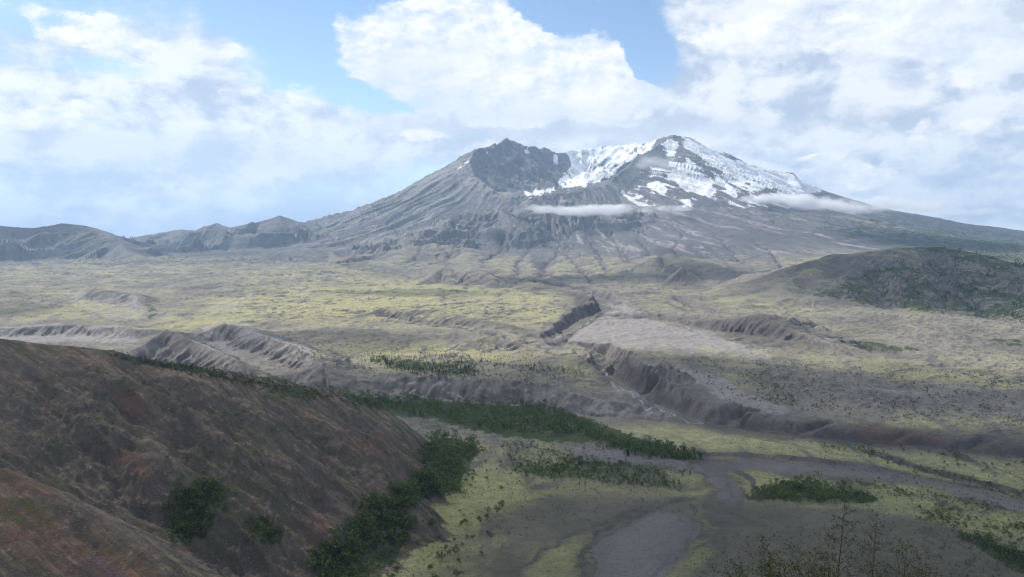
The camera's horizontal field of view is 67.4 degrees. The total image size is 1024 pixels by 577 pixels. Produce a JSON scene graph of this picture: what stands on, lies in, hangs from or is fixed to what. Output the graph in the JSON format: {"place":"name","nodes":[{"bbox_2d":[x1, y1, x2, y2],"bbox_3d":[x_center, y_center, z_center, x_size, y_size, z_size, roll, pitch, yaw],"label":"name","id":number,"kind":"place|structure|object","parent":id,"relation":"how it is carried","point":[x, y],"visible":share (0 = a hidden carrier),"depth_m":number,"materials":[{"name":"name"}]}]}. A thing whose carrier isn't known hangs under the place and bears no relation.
{"place":"outdoors","nodes":[
{"label":"outdoors","id":0,"kind":"place"},
{"bbox_2d":[0,216,327,265],"bbox_3d":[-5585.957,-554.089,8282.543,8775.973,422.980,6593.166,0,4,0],"label":"hills","id":1,"kind":"structure","parent":0,"point":[73,244],"depth_m":6039.71,"materials":[{"name":"grey stone"}]},
{"bbox_2d":[0,338,451,576],"bbox_3d":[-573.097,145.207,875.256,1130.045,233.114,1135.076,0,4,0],"label":"hillside","id":2,"kind":"structure","parent":0,"point":[68,458],"depth_m":759.73,"materials":[{"name":"brown soil"}]},
{"bbox_2d":[157,475,236,545],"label":"alder thicket","id":3,"kind":"object","parent":2,"relation":"on","point":[179,496],"visible":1,"depth_m":701.89,"materials":[{"name":"green plant"}]},
{"bbox_2d":[0,358,420,576],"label":"stones","id":4,"kind":"object","parent":2,"relation":"on","point":[159,497],"visible":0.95,"depth_m":702.02,"materials":[{"name":"grey stone"}]},
{"bbox_2d":[47,367,406,502],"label":"scrub","id":5,"kind":"object","parent":2,"relation":"on","point":[223,439],"visible":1,"depth_m":797.53,"materials":[{"name":"plant"}]},
{"bbox_2d":[243,514,298,542],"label":"alder thicket","id":6,"kind":"object","parent":2,"relation":"on","point":[264,531],"visible":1,"depth_m":692.93,"materials":[{"name":"green plant"}]},
{"bbox_2d":[304,490,428,576],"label":"alder thicket","id":7,"kind":"object","parent":2,"relation":"on","point":[332,548],"visible":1,"depth_m":745.89,"materials":[{"name":"green plant"}]},
{"bbox_2d":[429,517,438,526],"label":"alder tree","id":8,"kind":"object","parent":2,"relation":"on","point":[433,519],"visible":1,"depth_m":806.89,"materials":[{"name":"green plant"}]},
{"bbox_2d":[0,228,1023,576],"bbox_3d":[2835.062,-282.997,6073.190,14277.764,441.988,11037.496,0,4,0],"label":"terrain","id":9,"kind":"structure","parent":0,"point":[590,318],"depth_m":1572.92,"materials":[{"name":"grey soil"}]},
{"bbox_2d":[108,349,375,406],"bbox_3d":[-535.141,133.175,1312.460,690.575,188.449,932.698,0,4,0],"label":"scrub","id":10,"kind":"object","parent":9,"relation":"on","point":[185,366],"visible":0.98,"depth_m":902.08,"materials":[{"name":"green plant"}]},
{"bbox_2d":[275,337,564,383],"bbox_3d":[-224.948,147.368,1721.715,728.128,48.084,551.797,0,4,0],"label":"scrub","id":11,"kind":"object","parent":9,"relation":"on","point":[432,361],"visible":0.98,"depth_m":1643.42,"materials":[{"name":"green plant"}]},
{"bbox_2d":[362,352,484,377],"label":"conifer wood","id":12,"kind":"object","parent":9,"relation":"on","point":[437,370],"visible":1,"depth_m":1595.49,"materials":[{"name":"green plant"}]},
{"bbox_2d":[386,428,485,499],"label":"alder thicket","id":13,"kind":"object","parent":9,"relation":"on","point":[412,484],"visible":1,"depth_m":1028.21,"materials":[{"name":"green plant"}]},
{"bbox_2d":[435,550,446,559],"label":"alder tree","id":14,"kind":"object","parent":9,"relation":"on","point":[439,556],"visible":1,"depth_m":740.67,"materials":[{"name":"green plant"}]},
{"bbox_2d":[449,544,459,552],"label":"alder tree","id":15,"kind":"object","parent":9,"relation":"on","point":[457,548],"visible":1,"depth_m":755.29,"materials":[{"name":"green plant"}]},
{"bbox_2d":[328,385,607,437],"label":"alder thicket","id":16,"kind":"object","parent":9,"relation":"on","point":[453,408],"visible":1,"depth_m":1347.79,"materials":[{"name":"green plant"}]},
{"bbox_2d":[415,350,604,374],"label":"conifer wood","id":17,"kind":"object","parent":9,"relation":"on","point":[503,365],"visible":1,"depth_m":1617.65,"materials":[{"name":"green plant"}]},
{"bbox_2d":[499,438,562,473],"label":"alder thicket","id":18,"kind":"object","parent":9,"relation":"on","point":[542,452],"visible":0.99,"depth_m":1117.42,"materials":[{"name":"green plant"}]},
{"bbox_2d":[359,391,704,473],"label":"scrub","id":19,"kind":"object","parent":9,"relation":"on","point":[684,470],"visible":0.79,"depth_m":1196.44,"materials":[{"name":"green plant"}]},
{"bbox_2d":[365,453,707,576],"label":"scrub","id":20,"kind":"object","parent":9,"relation":"on","point":[491,535],"visible":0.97,"depth_m":892.56,"materials":[{"name":"green plant"}]},
{"bbox_2d":[513,454,688,490],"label":"alder thicket","id":21,"kind":"object","parent":9,"relation":"on","point":[587,472],"visible":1,"depth_m":1040.79,"materials":[{"name":"green plant"}]},
{"bbox_2d":[548,448,667,485],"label":"alder thicket","id":22,"kind":"object","parent":9,"relation":"on","point":[610,463],"visible":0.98,"depth_m":1050.66,"materials":[{"name":"green plant"}]},
{"bbox_2d":[590,425,708,459],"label":"alder thicket","id":23,"kind":"object","parent":9,"relation":"on","point":[678,453],"visible":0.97,"depth_m":1151.84,"materials":[{"name":"green plant"}]},
{"bbox_2d":[738,369,779,379],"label":"alder thicket","id":24,"kind":"object","parent":9,"relation":"on","point":[756,375],"visible":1,"depth_m":1491.31,"materials":[{"name":"green plant"}]},
{"bbox_2d":[757,382,804,390],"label":"alder thicket","id":25,"kind":"object","parent":9,"relation":"on","point":[776,386],"visible":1,"depth_m":1424.22,"materials":[{"name":"green plant"}]},
{"bbox_2d":[768,395,804,404],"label":"alder thicket","id":26,"kind":"object","parent":9,"relation":"on","point":[784,399],"visible":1,"depth_m":1363.23,"materials":[{"name":"green plant"}]},
{"bbox_2d":[598,466,1017,575],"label":"stones","id":27,"kind":"object","parent":9,"relation":"on","point":[810,534],"visible":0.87,"depth_m":778.01,"materials":[{"name":"grey stone"}]},
{"bbox_2d":[745,470,882,503],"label":"alder thicket","id":28,"kind":"object","parent":9,"relation":"on","point":[821,495],"visible":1,"depth_m":918.35,"materials":[{"name":"green plant"}]},
{"bbox_2d":[632,352,1023,424],"bbox_3d":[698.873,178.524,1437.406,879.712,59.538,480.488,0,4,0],"label":"scrub","id":29,"kind":"object","parent":9,"relation":"on","point":[870,390],"visible":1,"depth_m":1402.07,"materials":[{"name":"green plant"}]},
{"bbox_2d":[677,520,1021,576],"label":"scrub","id":30,"kind":"object","parent":9,"relation":"on","point":[865,550],"visible":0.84,"depth_m":744.54,"materials":[{"name":"green plant"}]},
{"bbox_2d":[811,441,890,453],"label":"alder thicket","id":31,"kind":"object","parent":9,"relation":"on","point":[860,447],"visible":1,"depth_m":1154.49,"materials":[{"name":"green plant"}]},
{"bbox_2d":[702,442,1023,535],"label":"scrub","id":32,"kind":"object","parent":9,"relation":"on","point":[931,487],"visible":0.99,"depth_m":977.28,"materials":[{"name":"green plant"}]},
{"bbox_2d":[837,477,1022,513],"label":"alder thicket","id":33,"kind":"object","parent":9,"relation":"on","point":[903,491],"visible":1,"depth_m":905.57,"materials":[{"name":"green plant"}]},
{"bbox_2d":[846,257,1023,323],"bbox_3d":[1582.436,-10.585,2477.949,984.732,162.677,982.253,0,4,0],"label":"conifer forest","id":34,"kind":"object","parent":9,"relation":"on","point":[974,289],"visible":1,"depth_m":2603.60,"materials":[{"name":"green plant"}]},
{"bbox_2d":[858,451,1023,497],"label":"alder thicket","id":35,"kind":"object","parent":9,"relation":"on","point":[941,475],"visible":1,"depth_m":1026.02,"materials":[{"name":"green plant"}]},
{"bbox_2d":[936,445,966,457],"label":"alder thicket","id":36,"kind":"object","parent":9,"relation":"on","point":[950,451],"visible":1,"depth_m":1119.16,"materials":[{"name":"green plant"}]},
{"bbox_2d":[916,503,989,524],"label":"alder thicket","id":37,"kind":"object","parent":9,"relation":"on","point":[948,516],"visible":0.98,"depth_m":824.55,"materials":[{"name":"green plant"}]},
{"bbox_2d":[950,521,1023,566],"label":"alder thicket","id":38,"kind":"object","parent":9,"relation":"on","point":[997,546],"visible":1,"depth_m":744.36,"materials":[{"name":"green plant"}]},
{"bbox_2d":[988,519,1023,533],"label":"alder thicket","id":39,"kind":"object","parent":9,"relation":"on","point":[1014,524],"visible":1,"depth_m":803.48,"materials":[{"name":"green plant"}]},
{"bbox_2d":[0,0,1023,237],"label":"sky","id":40,"kind":"structure","parent":0,"point":[127,118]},
{"bbox_2d":[253,135,1023,271],"bbox_3d":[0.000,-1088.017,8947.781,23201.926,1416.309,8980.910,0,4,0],"label":"volcano","id":41,"kind":"structure","parent":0,"point":[544,208],"depth_m":7140.11},
{"bbox_2d":[895,221,1023,270],"bbox_3d":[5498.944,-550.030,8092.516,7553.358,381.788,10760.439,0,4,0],"label":"conifer forest","id":42,"kind":"object","parent":41,"relation":"on","point":[987,250],"visible":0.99,"depth_m":5676.95,"materials":[{"name":"green plant"}]},
{"bbox_2d":[615,383,676,415],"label":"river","id":43,"kind":"structure","parent":0,"point":[647,401],"depth_m":1354.31,"materials":[{"name":"liquid"}]},
{"bbox_2d":[606,372,702,423],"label":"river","id":44,"kind":"structure","parent":0,"point":[613,385],"depth_m":1359.04,"materials":[{"name":"liquid"}]},
{"bbox_3d":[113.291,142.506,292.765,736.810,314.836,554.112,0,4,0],"label":"ground","id":45,"kind":"structure","parent":0,"visible":0},
{"bbox_2d":[701,557,757,576],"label":"leafy bush","id":46,"kind":"object","parent":45,"relation":"on","point":[729,574],"visible":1,"depth_m":18.63,"materials":[{"name":"green plant"}]},
{"bbox_2d":[732,534,823,576],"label":"leafy bush","id":47,"kind":"object","parent":45,"relation":"on","point":[777,565],"visible":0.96,"depth_m":19.68,"materials":[{"name":"green plant"}]},
{"bbox_2d":[797,546,824,571],"bbox_3d":[7.713,8.264,18.979,1.723,4.163,1.026,0,4,0],"label":"alder sapling","id":48,"kind":"object","parent":45,"relation":"on","point":[808,559],"visible":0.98,"depth_m":18.94,"materials":[{"name":"green plant"}]},
{"bbox_2d":[788,542,846,576],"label":"leafy bush","id":49,"kind":"object","parent":45,"relation":"on","point":[819,569],"visible":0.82,"depth_m":20.62,"materials":[{"name":"green plant"}]},
{"bbox_2d":[808,532,847,576],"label":"alder sapling","id":50,"kind":"object","parent":45,"relation":"on","point":[828,555],"visible":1,"depth_m":17.91,"materials":[{"name":"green plant"}]},
{"bbox_2d":[808,492,866,576],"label":"alder sapling","id":51,"kind":"object","parent":45,"relation":"on","point":[842,518],"visible":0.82,"depth_m":21.49,"materials":[{"name":"green plant"}]},
{"bbox_2d":[825,548,887,576],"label":"leafy bush","id":52,"kind":"object","parent":45,"relation":"on","point":[864,568],"visible":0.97,"depth_m":19.68,"materials":[{"name":"green plant"}]},
{"bbox_2d":[840,504,895,576],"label":"alder sapling","id":53,"kind":"object","parent":45,"relation":"on","point":[876,543],"visible":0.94,"depth_m":20.47,"materials":[{"name":"green plant"}]},
{"bbox_2d":[878,537,927,576],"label":"alder sapling","id":54,"kind":"object","parent":45,"relation":"on","point":[909,559],"visible":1,"depth_m":18.43,"materials":[{"name":"green plant"}]},
{"bbox_2d":[876,542,951,576],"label":"leafy bush","id":55,"kind":"object","parent":45,"relation":"on","point":[925,571],"visible":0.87,"depth_m":20.70,"materials":[{"name":"green plant"}]}
]}

